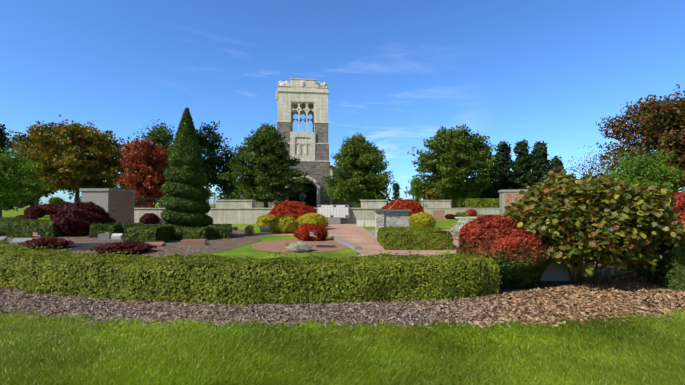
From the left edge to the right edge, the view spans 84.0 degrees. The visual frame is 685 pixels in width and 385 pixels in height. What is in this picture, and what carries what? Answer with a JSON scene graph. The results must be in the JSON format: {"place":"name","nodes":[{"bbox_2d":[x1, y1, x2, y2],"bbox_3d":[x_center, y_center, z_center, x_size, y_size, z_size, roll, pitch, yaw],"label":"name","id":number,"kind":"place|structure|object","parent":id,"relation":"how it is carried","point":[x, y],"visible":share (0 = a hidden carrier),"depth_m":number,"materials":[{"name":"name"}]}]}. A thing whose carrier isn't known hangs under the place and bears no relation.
{"place":"outdoors","nodes":[
{"label":"outdoors","id":0,"kind":"place"},
{"bbox_2d":[2,204,476,258],"bbox_3d":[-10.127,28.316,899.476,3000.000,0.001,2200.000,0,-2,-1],"label":"lawn","id":1,"kind":"structure","parent":0,"point":[248,249],"depth_m":13.49,"materials":[{"name":"green plant"}]},
{"bbox_2d":[0,124,27,211],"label":"conifer tree","id":2,"kind":"object","parent":1,"relation":"on","point":[3,138],"visible":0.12,"depth_m":44.95,"materials":[{"name":"green plant"}]},
{"bbox_2d":[14,214,37,219],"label":"hedge","id":3,"kind":"object","parent":1,"relation":"on","point":[31,216],"visible":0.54,"depth_m":34.08,"materials":[{"name":"red plant"}]},
{"bbox_2d":[0,145,54,217],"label":"green tree","id":4,"kind":"object","parent":1,"relation":"on","point":[14,184],"visible":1,"depth_m":29.73,"materials":[{"name":"green plant"}]},
{"bbox_2d":[15,194,45,207],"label":"tree","id":5,"kind":"object","parent":1,"relation":"on","point":[29,203],"visible":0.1,"depth_m":146.04,"materials":[{"name":"green plant"}]},
{"bbox_2d":[6,129,60,205],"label":"green tree","id":6,"kind":"object","parent":1,"relation":"on","point":[46,192],"visible":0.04,"depth_m":82.71,"materials":[{"name":"green plant"}]},
{"bbox_2d":[24,206,45,217],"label":"shrub","id":7,"kind":"object","parent":1,"relation":"on","point":[39,212],"visible":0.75,"depth_m":43.30,"materials":[{"name":"red plant"}]},
{"bbox_2d":[37,204,60,214],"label":"burgundy shrub","id":8,"kind":"object","parent":1,"relation":"on","point":[50,209],"visible":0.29,"depth_m":54.29,"materials":[{"name":"red plant"}]},
{"bbox_2d":[48,196,64,204],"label":"green globe shrub","id":9,"kind":"object","parent":1,"relation":"on","point":[56,200],"visible":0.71,"depth_m":389.70,"materials":[{"name":"green plant"}]},
{"bbox_2d":[5,114,138,202],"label":"autumn tree","id":10,"kind":"object","parent":1,"relation":"on","point":[78,155],"visible":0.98,"depth_m":58.40,"materials":[{"name":"brown plant"}]},
{"bbox_2d":[68,179,129,201],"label":"tree","id":11,"kind":"object","parent":1,"relation":"on","point":[114,187],"visible":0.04,"depth_m":117.70,"materials":[{"name":"green plant"}]},
{"bbox_2d":[7,224,260,258],"bbox_3d":[-13.187,2.298,23.165,12.454,0.001,28.563,1,-2,-31],"label":"mulch bed","id":12,"kind":"object","parent":1,"relation":"on","point":[171,247],"visible":0.25,"depth_m":15.05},
{"bbox_2d":[10,238,34,244],"bbox_3d":[-12.191,1.901,14.508,0.650,0.300,0.400,1,-2,-20],"label":"gravestone","id":13,"kind":"object","parent":12,"relation":"on","point":[19,240],"visible":0.29,"depth_m":14.47,"materials":[{"name":"stone"}]},
{"bbox_2d":[0,217,69,237],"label":"hedge","id":14,"kind":"object","parent":12,"relation":"on","point":[20,227],"visible":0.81,"depth_m":18.23,"materials":[{"name":"green plant"}]},
{"bbox_2d":[32,232,40,236],"bbox_3d":[-13.154,1.897,16.370,0.324,0.361,0.008,13,-6,-20],"label":"us flag","id":15,"kind":"object","parent":12,"relation":"on","point":[36,234],"visible":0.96,"depth_m":16.37,"materials":[{"name":"multicoloured fabric"}]},
{"bbox_2d":[18,237,74,249],"bbox_3d":[-10.733,1.830,13.732,1.771,0.513,1.773,0,-2,-1],"label":"barberry shrub","id":16,"kind":"object","parent":12,"relation":"on","point":[52,242],"visible":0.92,"depth_m":13.39,"materials":[{"name":"red plant"}]},
{"bbox_2d":[49,201,115,235],"bbox_3d":[-13.261,1.333,19.482,2.789,1.816,2.664,0,-2,-1],"label":"barberry shrub","id":17,"kind":"object","parent":12,"relation":"on","point":[78,218],"visible":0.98,"depth_m":18.64,"materials":[{"name":"red plant"}]},
{"bbox_2d":[65,242,109,250],"bbox_3d":[-9.674,2.036,14.532,1.561,0.001,2.964,1,-2,-37],"label":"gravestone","id":18,"kind":"object","parent":12,"relation":"on","point":[80,246],"visible":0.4,"depth_m":14.30,"materials":[{"name":"stone"}]},
{"bbox_2d":[98,234,110,238],"bbox_3d":[-10.934,2.019,17.466,0.450,0.240,0.300,0,-2,-16],"label":"gravestone","id":19,"kind":"object","parent":12,"relation":"on","point":[104,236],"visible":0.79,"depth_m":17.34,"materials":[{"name":"stone"}]},
{"bbox_2d":[88,222,120,237],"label":"hedge","id":20,"kind":"object","parent":12,"relation":"on","point":[96,229],"visible":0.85,"depth_m":18.32,"materials":[{"name":"green plant"}]},
{"bbox_2d":[79,188,135,223],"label":"columbarium","id":21,"kind":"structure","parent":12,"relation":"on","point":[117,205],"depth_m":25.47,"materials":[{"name":"grey stone"}]},
{"bbox_2d":[111,233,122,238],"bbox_3d":[-10.363,2.014,17.474,0.400,0.250,0.300,0,-2,-16],"label":"gravestone","id":22,"kind":"object","parent":12,"relation":"on","point":[116,235],"visible":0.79,"depth_m":17.38,"materials":[{"name":"stone"}]},
{"bbox_2d":[90,240,156,254],"bbox_3d":[-7.194,1.819,12.491,1.839,0.468,1.813,0,-2,-1],"label":"barberry shrub","id":23,"kind":"object","parent":12,"relation":"on","point":[133,247],"visible":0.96,"depth_m":12.10,"materials":[{"name":"red plant"}]},
{"bbox_2d":[118,222,144,233],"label":"hedge","id":24,"kind":"object","parent":12,"relation":"on","point":[124,225],"visible":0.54,"depth_m":20.02,"materials":[{"name":"green"}]},
{"bbox_2d":[124,223,173,241],"bbox_3d":[-8.173,1.714,16.246,1.408,0.861,2.037,0,-2,-1],"label":"topiary hedge","id":25,"kind":"object","parent":12,"relation":"on","point":[140,233],"visible":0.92,"depth_m":15.48,"materials":[{"name":"green plant"}]},
{"bbox_2d":[139,213,159,223],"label":"shrub","id":26,"kind":"object","parent":12,"relation":"on","point":[148,218],"visible":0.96,"depth_m":30.01,"materials":[{"name":"red plant"}]},
{"bbox_2d":[144,242,164,246],"bbox_3d":[-7.324,1.980,14.467,0.950,0.140,0.500,0,-2,-14],"label":"gravestone","id":27,"kind":"object","parent":12,"relation":"on","point":[159,244],"visible":0.36,"depth_m":14.49,"materials":[{"name":"stone"}]},
{"bbox_2d":[166,225,211,240],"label":"topiary hedge","id":28,"kind":"object","parent":12,"relation":"on","point":[192,233],"visible":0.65,"depth_m":16.72,"materials":[{"name":"green plant"}]},
{"bbox_2d":[180,239,206,245],"bbox_3d":[-5.848,1.965,14.994,0.900,0.200,0.500,0,-2,-11],"label":"gravestone","id":29,"kind":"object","parent":12,"relation":"on","point":[184,242],"depth_m":14.77,"materials":[{"name":"stone"}]},
{"bbox_2d":[210,222,232,238],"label":"topiary hedge","id":30,"kind":"object","parent":12,"relation":"on","point":[220,231],"visible":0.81,"depth_m":17.69,"materials":[{"name":"green plant"}]},
{"bbox_2d":[113,137,169,206],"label":"red tree","id":31,"kind":"object","parent":1,"relation":"on","point":[143,159],"visible":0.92,"depth_m":50.39,"materials":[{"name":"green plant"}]},
{"bbox_2d":[124,188,158,206],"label":"orange tree","id":32,"kind":"object","parent":1,"relation":"on","point":[136,204],"visible":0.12,"depth_m":59.17,"materials":[{"name":"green plant"}]},
{"bbox_2d":[126,119,175,206],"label":"tree","id":33,"kind":"object","parent":1,"relation":"on","point":[161,135],"visible":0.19,"depth_m":78.75,"materials":[{"name":"green plant"}]},
{"bbox_2d":[155,185,217,202],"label":"tree","id":34,"kind":"object","parent":1,"relation":"on","point":[211,193],"visible":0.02,"depth_m":123.23,"materials":[{"name":"green plant"}]},
{"bbox_2d":[160,107,213,228],"bbox_3d":[-7.521,-0.943,18.258,2.513,6.278,2.422,0,-2,-1],"label":"spiral topiary tree","id":35,"kind":"object","parent":1,"relation":"on","point":[184,197],"visible":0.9,"depth_m":17.62,"materials":[{"name":"green plant"}]},
{"bbox_2d":[196,120,231,203],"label":"dark tree","id":36,"kind":"object","parent":1,"relation":"on","point":[211,147],"visible":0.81,"depth_m":68.93,"materials":[{"name":"green plant"}]},
{"bbox_2d":[209,181,239,201],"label":"tree","id":37,"kind":"object","parent":1,"relation":"on","point":[220,197],"visible":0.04,"depth_m":117.26,"materials":[{"name":"green plant"}]},
{"bbox_2d":[212,146,242,199],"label":"dark tree","id":38,"kind":"object","parent":1,"relation":"on","point":[225,187],"visible":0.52,"depth_m":71.26,"materials":[{"name":"green plant"}]},
{"bbox_2d":[134,208,381,223],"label":"terrace retaining wall","id":39,"kind":"structure","parent":1,"relation":"on","point":[235,215],"depth_m":30.84,"materials":[{"name":"stone"}]},
{"bbox_2d":[134,197,164,207],"bbox_3d":[-15.493,0.867,31.095,3.445,0.950,0.063,0,-2,-1],"label":"fence","id":40,"kind":"object","parent":39,"relation":"on","point":[141,198],"visible":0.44,"depth_m":31.07,"materials":[{"name":"black metal"}]},
{"bbox_2d":[260,227,269,231],"bbox_3d":[-4.373,2.115,21.739,0.600,0.300,0.400,0,-2,-6],"label":"grave marker","id":41,"kind":"object","parent":1,"relation":"on","point":[264,229],"visible":0.71,"depth_m":21.55,"materials":[{"name":"stone"}]},
{"bbox_2d":[256,214,274,228],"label":"yellow shrub","id":42,"kind":"object","parent":1,"relation":"on","point":[264,220],"visible":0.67,"depth_m":24.32,"materials":[{"name":"yellow plant"}]},
{"bbox_2d":[269,215,298,233],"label":"yellow shrub","id":43,"kind":"object","parent":1,"relation":"on","point":[281,224],"visible":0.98,"depth_m":20.41,"materials":[{"name":"yellow plant"}]},
{"bbox_2d":[237,233,332,235],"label":"cross path","id":44,"kind":"structure","parent":1,"relation":"on","point":[289,234],"depth_m":19.83,"materials":[{"name":"red brick"}]},
{"bbox_2d":[244,225,253,234],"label":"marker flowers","id":45,"kind":"object","parent":44,"relation":"on","point":[248,229],"visible":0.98,"depth_m":19.61,"materials":[{"name":"green plant"}]},
{"bbox_2d":[268,200,316,219],"bbox_3d":[-3.466,1.508,25.895,3.430,1.886,2.800,0,-2,-1],"label":"red maple shrub","id":46,"kind":"object","parent":1,"relation":"on","point":[296,210],"visible":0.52,"depth_m":25.09,"materials":[{"name":"red plant"}]},
{"bbox_2d":[252,238,349,252],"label":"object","id":47,"kind":"object","parent":1,"relation":"on","point":[275,246],"visible":0.58,"depth_m":14.69,"materials":[{"name":"brown brick"}]},
{"bbox_2d":[285,241,313,251],"bbox_3d":[-1.476,1.842,12.963,0.978,0.353,1.020,0,-2,-1],"label":"white flower bed","id":48,"kind":"object","parent":47,"relation":"on","point":[298,247],"visible":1,"depth_m":12.72,"materials":[{"name":"white plant"}]},
{"bbox_2d":[293,223,328,240],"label":"bush","id":49,"kind":"object","parent":47,"relation":"on","point":[302,232],"visible":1,"depth_m":16.50,"materials":[{"name":"red plant"}]},
{"bbox_2d":[309,231,316,244],"bbox_3d":[-1.130,1.762,14.448,0.324,0.521,0.008,13,-6,-20],"label":"us flag","id":50,"kind":"object","parent":47,"relation":"on","point":[312,234],"visible":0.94,"depth_m":14.46,"materials":[{"name":"multicoloured fabric"}]},
{"bbox_2d":[316,245,334,247],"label":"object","id":51,"kind":"object","parent":47,"relation":"on","point":[325,246],"visible":0.86,"depth_m":14.01,"materials":[{"name":"stone"}]},
{"bbox_2d":[297,213,328,227],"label":"yellow shrub","id":52,"kind":"object","parent":1,"relation":"on","point":[313,218],"visible":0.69,"depth_m":23.53,"materials":[{"name":"yellow plant"}]},
{"bbox_2d":[326,224,388,252],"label":"brick walkway","id":53,"kind":"structure","parent":1,"relation":"on","point":[354,234],"depth_m":18.67,"materials":[{"name":"brick"}]},
{"bbox_2d":[318,205,348,223],"bbox_3d":[-0.739,1.752,30.444,2.500,1.542,0.695,0,-2,-5],"label":"memorial plaque board","id":54,"kind":"object","parent":53,"relation":"on","point":[333,214],"visible":1,"depth_m":30.40,"materials":[{"name":"grey stone"}]},
{"bbox_2d":[357,220,363,225],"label":"stone block","id":55,"kind":"structure","parent":1,"relation":"on","point":[360,222],"depth_m":27.68,"materials":[{"name":"stone"}]},
{"bbox_2d":[331,231,420,261],"bbox_3d":[1.324,1.988,14.756,5.414,0.140,11.376,1,-2,-23],"label":"granite kerb","id":56,"kind":"object","parent":1,"relation":"on","point":[350,244],"visible":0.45,"depth_m":15.22,"materials":[{"name":"grey stone"}]},
{"bbox_2d":[373,196,411,238],"bbox_3d":[2.233,1.150,17.087,1.630,1.955,0.680,0,-2,-1],"label":"sundial pedestal","id":57,"kind":"object","parent":1,"relation":"on","point":[392,217],"visible":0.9,"depth_m":16.88,"materials":[{"name":"stone"}]},
{"bbox_2d":[382,186,402,202],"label":"tree","id":58,"kind":"object","parent":1,"relation":"on","point":[387,196],"depth_m":125.36,"materials":[{"name":"green plant"}]},
{"bbox_2d":[392,183,400,200],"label":"conifer tree","id":59,"kind":"object","parent":1,"relation":"on","point":[396,188],"visible":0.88,"depth_m":84.72,"materials":[{"name":"green plant"}]},
{"bbox_2d":[382,199,423,226],"bbox_3d":[4.466,1.490,28.011,3.308,2.070,2.754,0,-2,-1],"label":"red maple shrub","id":60,"kind":"object","parent":1,"relation":"on","point":[413,206],"visible":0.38,"depth_m":27.25,"materials":[{"name":"red plant"}]},
{"bbox_2d":[361,230,453,239],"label":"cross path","id":61,"kind":"structure","parent":1,"relation":"on","point":[366,233],"depth_m":21.22,"materials":[{"name":"red brick"}]},
{"bbox_2d":[406,176,423,201],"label":"tree","id":62,"kind":"object","parent":1,"relation":"on","point":[416,192],"visible":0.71,"depth_m":74.77,"materials":[{"name":"green plant"}]},
{"bbox_2d":[376,225,453,249],"bbox_3d":[2.679,1.692,14.991,2.630,0.812,3.548,0,-2,-1],"label":"hedge","id":63,"kind":"object","parent":1,"relation":"on","point":[396,238],"visible":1,"depth_m":13.33,"materials":[{"name":"green plant"}]},
{"bbox_2d":[409,212,435,227],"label":"bush","id":64,"kind":"object","parent":1,"relation":"on","point":[423,219],"visible":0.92,"depth_m":24.45,"materials":[{"name":"yellow plant"}]},
{"bbox_2d":[400,180,463,207],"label":"tree","id":65,"kind":"object","parent":1,"relation":"on","point":[428,193],"visible":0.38,"depth_m":131.31,"materials":[{"name":"green plant"}]},
{"bbox_2d":[433,210,445,218],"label":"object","id":66,"kind":"object","parent":1,"relation":"on","point":[439,214],"visible":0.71,"depth_m":39.79,"materials":[{"name":"stone"}]},
{"bbox_2d":[445,214,457,218],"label":"dark shrub","id":67,"kind":"object","parent":1,"relation":"on","point":[450,216],"visible":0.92,"depth_m":39.70,"materials":[{"name":"red plant"}]},
{"bbox_2d":[407,124,500,207],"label":"tree","id":68,"kind":"object","parent":1,"relation":"on","point":[450,162],"visible":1,"depth_m":57.91,"materials":[{"name":"green plant"}]},
{"bbox_2d":[450,219,472,239],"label":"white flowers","id":69,"kind":"object","parent":1,"relation":"on","point":[456,228],"visible":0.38,"depth_m":17.10,"materials":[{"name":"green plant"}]},
{"bbox_2d":[455,212,469,218],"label":"hedge","id":70,"kind":"object","parent":1,"relation":"on","point":[462,214],"visible":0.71,"depth_m":41.91,"materials":[{"name":"green plant"}]},
{"bbox_2d":[455,217,476,221],"bbox_3d":[10.788,2.360,33.028,1.900,0.480,0.550,0,-2,-1],"label":"stone bench","id":71,"kind":"object","parent":1,"relation":"on","point":[459,219],"visible":0.55,"depth_m":32.79,"materials":[{"name":"grey stone"}]},
{"bbox_2d":[466,209,477,215],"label":"bush","id":72,"kind":"object","parent":1,"relation":"on","point":[471,212],"visible":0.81,"depth_m":48.76,"materials":[{"name":"brown plant"}]},
{"bbox_2d":[451,190,496,207],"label":"bush","id":73,"kind":"object","parent":1,"relation":"on","point":[460,201],"depth_m":117.07,"materials":[{"name":"green plant"}]},
{"bbox_2d":[461,149,502,205],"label":"conifer tree","id":74,"kind":"object","parent":1,"relation":"on","point":[489,192],"visible":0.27,"depth_m":65.16,"materials":[{"name":"green plant"}]},
{"bbox_2d":[491,140,517,198],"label":"conifer tree","id":75,"kind":"object","parent":1,"relation":"on","point":[503,152],"visible":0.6,"depth_m":69.50,"materials":[{"name":"green plant"}]},
{"bbox_2d":[498,189,529,215],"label":"columbarium","id":76,"kind":"structure","parent":1,"relation":"on","point":[504,197],"depth_m":28.48,"materials":[{"name":"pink stone"}]},
{"bbox_2d":[507,139,532,189],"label":"conifer tree","id":77,"kind":"object","parent":1,"relation":"on","point":[521,165],"visible":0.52,"depth_m":67.73,"materials":[{"name":"green plant"}]},
{"bbox_2d":[525,141,556,188],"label":"conifer tree","id":78,"kind":"object","parent":1,"relation":"on","point":[538,161],"visible":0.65,"depth_m":63.81,"materials":[{"name":"green plant"}]},
{"bbox_2d":[550,155,563,172],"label":"conifer tree","id":79,"kind":"object","parent":1,"relation":"on","point":[559,163],"visible":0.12,"depth_m":72.02,"materials":[{"name":"green plant"}]},
{"bbox_2d":[536,145,620,185],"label":"tree","id":80,"kind":"object","parent":1,"relation":"on","point":[589,169],"visible":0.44,"depth_m":50.43,"materials":[{"name":"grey plant"}]},
{"bbox_2d":[590,84,684,192],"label":"tree","id":81,"kind":"object","parent":1,"relation":"on","point":[659,122],"visible":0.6,"depth_m":31.68,"materials":[{"name":"brown plant"}]},
{"bbox_2d":[595,143,684,192],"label":"lime tree","id":82,"kind":"object","parent":1,"relation":"on","point":[650,170],"visible":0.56,"depth_m":23.55,"materials":[{"name":"green plant"}]},
{"bbox_2d":[660,190,684,223],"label":"bush","id":83,"kind":"object","parent":1,"relation":"on","point":[680,200],"visible":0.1,"depth_m":8.80,"materials":[{"name":"red plant"}]},
{"bbox_2d":[127,325,555,377],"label":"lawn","id":84,"kind":"structure","parent":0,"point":[365,345],"depth_m":4.47,"materials":[{"name":"green plant"}]},
{"bbox_2d":[0,303,684,384],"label":"lawn grass","id":85,"kind":"structure","parent":84,"relation":"on","point":[644,350],"depth_m":4.03,"materials":[{"name":"green plant"}]},
{"bbox_2d":[0,270,684,335],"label":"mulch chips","id":86,"kind":"object","parent":84,"relation":"on","point":[578,297],"visible":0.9,"depth_m":5.70,"materials":[{"name":"brown wood"}]},
{"bbox_2d":[0,0,684,203],"label":"sky","id":87,"kind":"structure","parent":0,"point":[395,72],"materials":[{"name":"blue"}]},
{"bbox_2d":[3,258,682,326],"bbox_3d":[-0.429,1.867,9.104,24.269,0.030,8.364,0,-2,-1],"label":"mulch bed","id":88,"kind":"object","parent":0,"point":[606,272],"depth_m":5.94,"materials":[{"name":"brown wood"}]},
{"bbox_2d":[0,240,501,307],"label":"hedge","id":89,"kind":"object","parent":88,"relation":"on","point":[211,279],"visible":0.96,"depth_m":6.14,"materials":[{"name":"green plant"}]},
{"bbox_2d":[456,214,549,288],"bbox_3d":[3.156,1.146,7.552,1.809,1.427,1.746,0,-2,-1],"label":"bush","id":90,"kind":"object","parent":88,"relation":"on","point":[516,253],"visible":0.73,"depth_m":6.98,"materials":[{"name":"red plant"}]},
{"bbox_2d":[540,259,584,280],"bbox_3d":[4.431,1.498,8.002,1.100,0.720,0.370,0,-2,-1],"label":"slanted grey monument","id":91,"kind":"object","parent":88,"relation":"on","point":[553,271],"visible":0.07,"depth_m":7.86,"materials":[{"name":"stone"}]},
{"bbox_2d":[499,169,684,283],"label":"bush","id":92,"kind":"object","parent":88,"relation":"on","point":[604,220],"visible":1,"depth_m":6.80,"materials":[{"name":"green plant"}]},
{"bbox_2d":[617,227,684,290],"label":"hedge","id":93,"kind":"object","parent":88,"relation":"on","point":[670,274],"visible":0.25,"depth_m":6.96,"materials":[{"name":"green plant"}]},
{"bbox_2d":[365,220,374,226],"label":"stone block","id":94,"kind":"structure","parent":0,"point":[369,223],"depth_m":27.11,"materials":[{"name":"stone"}]},
{"bbox_2d":[358,250,455,255],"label":"path","id":95,"kind":"structure","parent":0,"point":[402,252],"depth_m":12.56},
{"bbox_2d":[450,239,458,249],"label":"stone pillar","id":96,"kind":"structure","parent":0,"point":[455,243],"depth_m":15.02,"materials":[{"name":"grey stone"}]},
{"bbox_2d":[420,200,499,215],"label":"wall","id":97,"kind":"structure","parent":0,"point":[430,206],"depth_m":50.14,"materials":[{"name":"stone"}]},
{"bbox_2d":[465,198,499,207],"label":"hedge wall","id":98,"kind":"structure","parent":0,"point":[492,204],"depth_m":51.02,"materials":[{"name":"green plant"}]},
{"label":"terrace","id":99,"kind":"structure","parent":0,"visible":0},
{"bbox_2d":[217,122,312,207],"bbox_3d":[-8.001,-2.928,39.864,8.331,9.225,9.589,2,-2,-44],"label":"tree","id":100,"kind":"object","parent":99,"relation":"on","point":[268,160],"visible":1,"depth_m":38.58,"materials":[{"name":"green plant"}]},
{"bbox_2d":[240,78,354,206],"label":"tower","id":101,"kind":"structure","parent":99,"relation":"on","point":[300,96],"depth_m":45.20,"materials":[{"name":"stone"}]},
{"bbox_2d":[215,200,387,207],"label":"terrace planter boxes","id":102,"kind":"object","parent":99,"relation":"on","point":[251,203],"visible":0.81,"depth_m":31.87,"materials":[{"name":"stone"}]},
{"bbox_2d":[354,203,360,207],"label":"hedge","id":103,"kind":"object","parent":99,"relation":"on","point":[357,205],"depth_m":33.08,"materials":[{"name":"green plant"}]},
{"bbox_2d":[320,132,395,203],"bbox_3d":[1.726,-2.384,39.699,8.220,8.093,7.896,0,-2,-1],"label":"tree","id":104,"kind":"object","parent":99,"relation":"on","point":[357,159],"visible":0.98,"depth_m":38.53,"materials":[{"name":"green plant"}]}
]}

